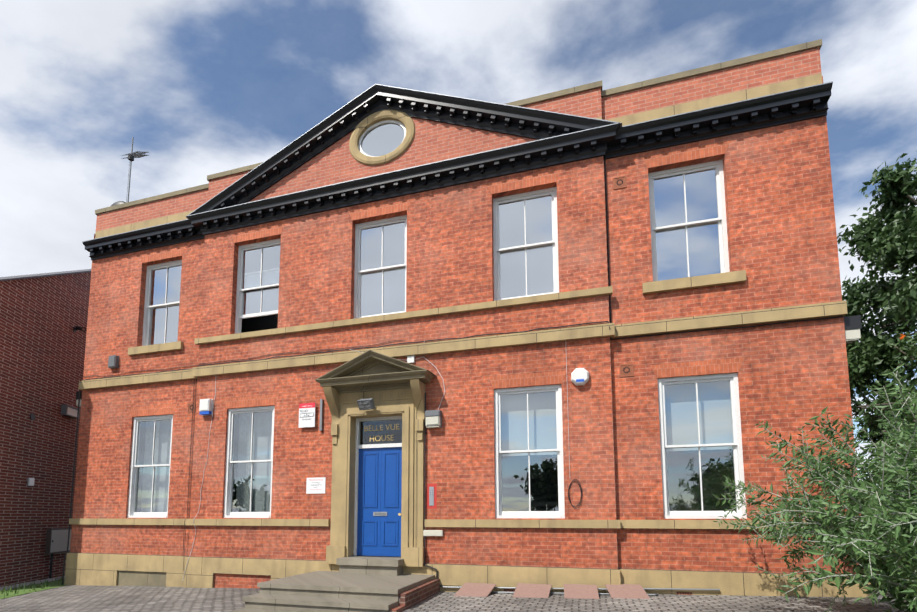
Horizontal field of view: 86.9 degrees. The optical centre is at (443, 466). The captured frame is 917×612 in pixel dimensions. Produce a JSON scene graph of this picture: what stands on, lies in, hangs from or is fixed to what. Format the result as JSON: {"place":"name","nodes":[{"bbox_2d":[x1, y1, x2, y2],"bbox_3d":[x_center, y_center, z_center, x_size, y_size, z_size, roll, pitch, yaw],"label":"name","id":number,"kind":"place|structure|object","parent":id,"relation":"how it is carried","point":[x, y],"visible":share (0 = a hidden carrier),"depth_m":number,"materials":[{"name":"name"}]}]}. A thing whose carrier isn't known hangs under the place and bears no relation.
{"place":"outdoors","nodes":[
{"label":"outdoors","id":0,"kind":"place"},
{"bbox_2d":[0,572,906,611],"bbox_3d":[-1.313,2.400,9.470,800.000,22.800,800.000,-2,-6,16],"label":"ground cobbles","id":1,"kind":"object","parent":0,"point":[78,598],"depth_m":7.75,"materials":[{"name":"grey stone"}]},
{"bbox_2d":[0,576,64,598],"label":"grass strip","id":2,"kind":"object","parent":1,"relation":"on","point":[52,585],"depth_m":11.38,"materials":[{"name":"plant"}]},
{"bbox_2d":[0,574,64,597],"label":"grass tufts","id":3,"kind":"object","parent":2,"relation":"on","point":[30,585],"visible":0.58,"depth_m":11.06,"materials":[{"name":"green plant"}]},
{"bbox_2d":[0,269,90,586],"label":"neighbour house","id":4,"kind":"structure","parent":1,"relation":"on","point":[42,349],"depth_m":12.77,"materials":[{"name":"red brick"}]},
{"bbox_2d":[27,478,34,485],"bbox_3d":[-10.665,0.386,12.515,0.125,0.200,0.212,-2,-6,16],"label":"neighbour vent","id":5,"kind":"object","parent":4,"relation":"attached to","point":[30,481],"visible":1,"depth_m":12.49,"materials":[{"name":"grey plastic"}]},
{"bbox_2d":[30,413,34,419],"bbox_3d":[-10.653,-1.298,12.555,0.094,0.180,0.172,-2,-6,16],"label":"neighbour flue hole","id":6,"kind":"object","parent":4,"relation":"in","point":[32,416],"visible":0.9,"depth_m":12.54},
{"bbox_2d":[45,528,71,578],"bbox_3d":[-10.828,2.417,13.628,0.522,1.379,0.967,-2,-6,16],"label":"utility box","id":7,"kind":"object","parent":4,"relation":"attached to","point":[56,540],"visible":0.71,"depth_m":13.39,"materials":[{"name":"grey metal"}]},
{"bbox_2d":[61,405,80,418],"bbox_3d":[-10.794,-1.591,14.037,0.433,0.280,0.670,-2,-6,16],"label":"floodlight","id":8,"kind":"object","parent":4,"relation":"attached to","point":[69,411],"visible":0.85,"depth_m":13.86,"materials":[{"name":"black metal"}]},
{"bbox_2d":[73,326,85,332],"bbox_3d":[-10.715,-4.074,14.268,0.358,0.208,0.173,-2,-6,16],"label":"security camera","id":9,"kind":"object","parent":4,"relation":"attached to","point":[83,329],"visible":1,"depth_m":14.23,"materials":[{"name":"black plastic"}]},
{"bbox_2d":[231,556,439,611],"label":"entrance steps","id":10,"kind":"structure","parent":1,"relation":"on","point":[369,584],"depth_m":7.69,"materials":[{"name":"beige stone"}]},
{"bbox_2d":[70,76,862,587],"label":"brick house walls","id":11,"kind":"structure","parent":1,"relation":"on","point":[782,252],"depth_m":9.00,"materials":[{"name":"red brick"}]},
{"bbox_2d":[76,391,81,406],"bbox_3d":[-9.199,-1.720,12.358,0.240,0.380,0.190,-2,-6,16],"label":"wall bracket","id":12,"kind":"object","parent":11,"relation":"attached to","point":[77,395],"visible":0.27,"depth_m":12.28,"materials":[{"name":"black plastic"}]},
{"bbox_2d":[108,355,118,368],"bbox_3d":[-8.146,-2.595,11.948,0.240,0.310,0.102,-2,-6,16],"label":"old alarm sounder","id":13,"kind":"object","parent":11,"relation":"attached to","point":[113,361],"visible":1,"depth_m":11.91,"materials":[{"name":"grey plastic"}]},
{"bbox_2d":[111,201,125,205],"bbox_3d":[-8.979,-6.642,13.282,0.720,1.420,0.146,-2,-6,16],"label":"satellite dish","id":14,"kind":"object","parent":11,"relation":"attached to","point":[118,202],"visible":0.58,"depth_m":13.29,"materials":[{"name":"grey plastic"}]},
{"bbox_2d":[123,137,148,202],"bbox_3d":[-8.567,-7.524,13.481,0.595,3.215,0.879,0,-6,2],"label":"tv aerial","id":15,"kind":"object","parent":11,"relation":"on","point":[131,156],"visible":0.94,"depth_m":13.27,"materials":[{"name":"grey metal"}]},
{"bbox_2d":[187,402,195,412],"bbox_3d":[-5.803,-1.366,11.176,0.230,0.230,0.012,-2,-6,16],"label":"anchor plate","id":16,"kind":"object","parent":11,"relation":"attached to","point":[191,406],"visible":0.88,"depth_m":11.18,"materials":[{"name":"metal"}]},
{"bbox_2d":[199,399,212,415],"bbox_3d":[-5.337,-1.346,10.879,0.280,0.360,0.112,-2,-6,16],"label":"alarm box","id":17,"kind":"object","parent":11,"relation":"attached to","point":[206,407],"visible":0.98,"depth_m":10.84,"materials":[{"name":"white plastic"}]},
{"bbox_2d":[299,399,323,430],"bbox_3d":[-2.766,-1.073,10.093,0.539,0.660,0.057,-1,-6,11],"label":"sign","id":18,"kind":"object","parent":11,"relation":"attached to","point":[304,421],"depth_m":10.08,"materials":[{"name":"white plastic"}]},
{"bbox_2d":[306,477,325,493],"bbox_3d":[-2.618,0.385,9.951,0.440,0.330,0.008,-2,-6,16],"label":"parking notice","id":19,"kind":"object","parent":11,"relation":"attached to","point":[309,483],"visible":1,"depth_m":9.95,"materials":[{"name":"white plastic"}]},
{"bbox_2d":[315,350,435,566],"bbox_3d":[-1.339,-0.186,9.534,2.475,4.179,0.670,-2,-6,16],"label":"door surround","id":20,"kind":"object","parent":11,"relation":"attached to","point":[390,386],"visible":0.98,"depth_m":9.55,"materials":[{"name":"beige stone"}]},
{"bbox_2d":[357,398,374,409],"bbox_3d":[-1.504,-1.231,9.540,0.300,0.228,0.272,-2,-6,16],"label":"entrance floodlight","id":21,"kind":"object","parent":20,"relation":"attached to","point":[366,404],"visible":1,"depth_m":9.47,"materials":[{"name":"grey metal"}]},
{"bbox_2d":[354,416,401,556],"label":"entrance door","id":22,"kind":"structure","parent":20,"relation":"in","point":[378,498],"depth_m":9.76,"materials":[{"name":"blue wood"}]},
{"bbox_2d":[364,424,398,430],"bbox_3d":[-1.254,-0.801,9.873,0.770,0.117,0.003,-2,-6,16],"label":"entrance lettering","id":23,"kind":"object","parent":22,"relation":"attached to","point":[380,427],"visible":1,"depth_m":9.89},
{"bbox_2d":[370,435,393,440],"bbox_3d":[-1.254,-0.583,9.851,0.529,0.119,0.003,-2,-6,16],"label":"entrance lettering","id":24,"kind":"object","parent":22,"relation":"attached to","point":[381,438],"visible":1,"depth_m":9.84},
{"bbox_2d":[249,117,535,201],"bbox_3d":[-1.276,-6.849,10.525,8.900,1.960,0.460,-2,-6,16],"label":"tympanum","id":25,"kind":"object","parent":11,"relation":"attached to","point":[337,162],"visible":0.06,"depth_m":10.10,"materials":[{"name":"red brick"}]},
{"bbox_2d":[349,109,414,165],"bbox_3d":[-1.271,-6.997,10.450,1.700,1.500,0.390,-2,-6,16],"label":"round window","id":26,"kind":"structure","parent":25,"relation":"in","point":[381,137],"depth_m":10.35,"materials":[{"name":"beige stone"}]},
{"bbox_2d":[407,355,414,362],"bbox_3d":[-0.639,-2.128,9.594,0.140,0.140,0.050,-2,-6,16],"label":"facade junction box","id":27,"kind":"object","parent":11,"relation":"attached to","point":[410,359],"visible":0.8,"depth_m":9.57,"materials":[{"name":"white plastic"}]},
{"bbox_2d":[427,483,436,508],"bbox_3d":[-0.221,0.557,9.218,0.200,0.480,0.016,-2,-6,16],"label":"entry door panel","id":28,"kind":"object","parent":11,"relation":"attached to","point":[431,496],"visible":1,"depth_m":9.21,"materials":[{"name":"red plastic"}]},
{"bbox_2d":[423,530,442,535],"bbox_3d":[-0.189,1.248,9.116,0.380,0.115,0.060,-2,-6,16],"label":"facade vent cover","id":29,"kind":"object","parent":11,"relation":"attached to","point":[432,532],"visible":0.94,"depth_m":9.09,"materials":[{"name":"white plastic"}]},
{"bbox_2d":[425,410,441,427],"bbox_3d":[-0.192,-0.918,9.290,0.300,0.330,0.145,-2,-6,16],"label":"bulkhead light","id":30,"kind":"object","parent":11,"relation":"attached to","point":[433,418],"depth_m":9.23,"materials":[{"name":"white plastic"}]},
{"bbox_2d":[127,159,746,518],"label":"sash windows","id":31,"kind":"structure","parent":11,"relation":"in","point":[688,224],"depth_m":9.27,"materials":[{"name":"white wood"}]},
{"bbox_2d":[129,140,744,416],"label":"window lintels","id":32,"kind":"structure","parent":11,"relation":"attached to","point":[672,369],"depth_m":9.15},
{"bbox_2d":[62,158,842,595],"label":"drainpipes and cables","id":33,"kind":"object","parent":11,"relation":"attached to","point":[424,424],"visible":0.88,"depth_m":9.24,"materials":[{"name":"metal"}]},
{"bbox_2d":[82,81,832,259],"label":"cornice","id":34,"kind":"structure","parent":11,"relation":"attached to","point":[561,138],"depth_m":9.70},
{"bbox_2d":[96,47,820,230],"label":"parapet","id":35,"kind":"structure","parent":11,"relation":"on","point":[591,103],"depth_m":8.96,"materials":[{"name":"red brick"}]},
{"bbox_2d":[64,39,870,596],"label":"house stone dressings","id":36,"kind":"structure","parent":11,"relation":"attached to","point":[96,569],"depth_m":8.93,"materials":[{"name":"beige stone"}]},
{"bbox_2d":[571,368,588,385],"bbox_3d":[2.432,-1.605,8.601,0.305,0.305,0.104,-2,-6,16],"label":"alarm box","id":37,"kind":"object","parent":11,"relation":"attached to","point":[579,376],"visible":1,"depth_m":8.56,"materials":[{"name":"white plastic"}]},
{"bbox_2d":[504,589,691,594],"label":"air vents","id":38,"kind":"object","parent":11,"relation":"attached to","point":[678,593],"visible":0.27,"depth_m":7.91,"materials":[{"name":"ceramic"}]},
{"bbox_2d":[613,175,626,189],"bbox_3d":[3.241,-5.216,8.877,0.230,0.230,0.012,-2,-6,16],"label":"anchor plate","id":39,"kind":"object","parent":11,"relation":"attached to","point":[619,182],"visible":1,"depth_m":8.88,"materials":[{"name":"metal"}]},
{"bbox_2d":[619,363,633,376],"bbox_3d":[3.231,-1.703,8.527,0.230,0.230,0.012,-2,-6,16],"label":"anchor plate","id":40,"kind":"object","parent":11,"relation":"attached to","point":[626,370],"visible":1,"depth_m":8.52,"materials":[{"name":"metal"}]},
{"bbox_2d":[844,315,861,343],"bbox_3d":[6.500,-2.189,7.742,0.240,0.390,0.190,-2,-6,16],"label":"facade light","id":41,"kind":"object","parent":11,"relation":"attached to","point":[853,325],"visible":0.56,"depth_m":7.66,"materials":[{"name":"black plastic"}]},
{"bbox_2d":[454,583,495,596],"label":"paving slab","id":42,"kind":"structure","parent":1,"relation":"on","point":[475,590],"depth_m":8.46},
{"bbox_2d":[513,583,551,597],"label":"paving slab","id":43,"kind":"structure","parent":1,"relation":"on","point":[523,590],"depth_m":8.19,"materials":[{"name":"pink stone"}]},
{"bbox_2d":[564,584,598,598],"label":"paving slab","id":44,"kind":"structure","parent":1,"relation":"on","point":[577,591],"depth_m":7.96,"materials":[{"name":"pink stone"}]},
{"bbox_2d":[605,584,649,598],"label":"paving slab","id":45,"kind":"structure","parent":1,"relation":"on","point":[630,591],"depth_m":7.86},
{"bbox_2d":[713,360,916,611],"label":"buddleia shrub","id":46,"kind":"object","parent":1,"relation":"on","point":[833,536],"visible":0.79,"depth_m":4.94,"materials":[{"name":"green plant"}]},
{"bbox_2d":[803,382,916,490],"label":"buddleia shrub","id":47,"kind":"object","parent":1,"relation":"on","point":[868,459],"visible":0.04,"depth_m":6.67,"materials":[{"name":"green plant"}]},
{"bbox_2d":[837,153,916,460],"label":"birch tree","id":48,"kind":"object","parent":1,"relation":"on","point":[891,243],"visible":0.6,"depth_m":11.35,"materials":[{"name":"green plant"}]},
{"bbox_2d":[841,441,916,580],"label":"buddleia shrub","id":49,"kind":"object","parent":1,"relation":"on","point":[897,532],"visible":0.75,"depth_m":4.01,"materials":[{"name":"green plant"}]},
{"bbox_2d":[849,305,916,454],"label":"rowan tree","id":50,"kind":"object","parent":1,"relation":"on","point":[858,408],"visible":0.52,"depth_m":8.45,"materials":[{"name":"green plant"}]},
{"bbox_2d":[0,0,916,484],"label":"sky","id":51,"kind":"structure","parent":0,"point":[204,88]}
]}

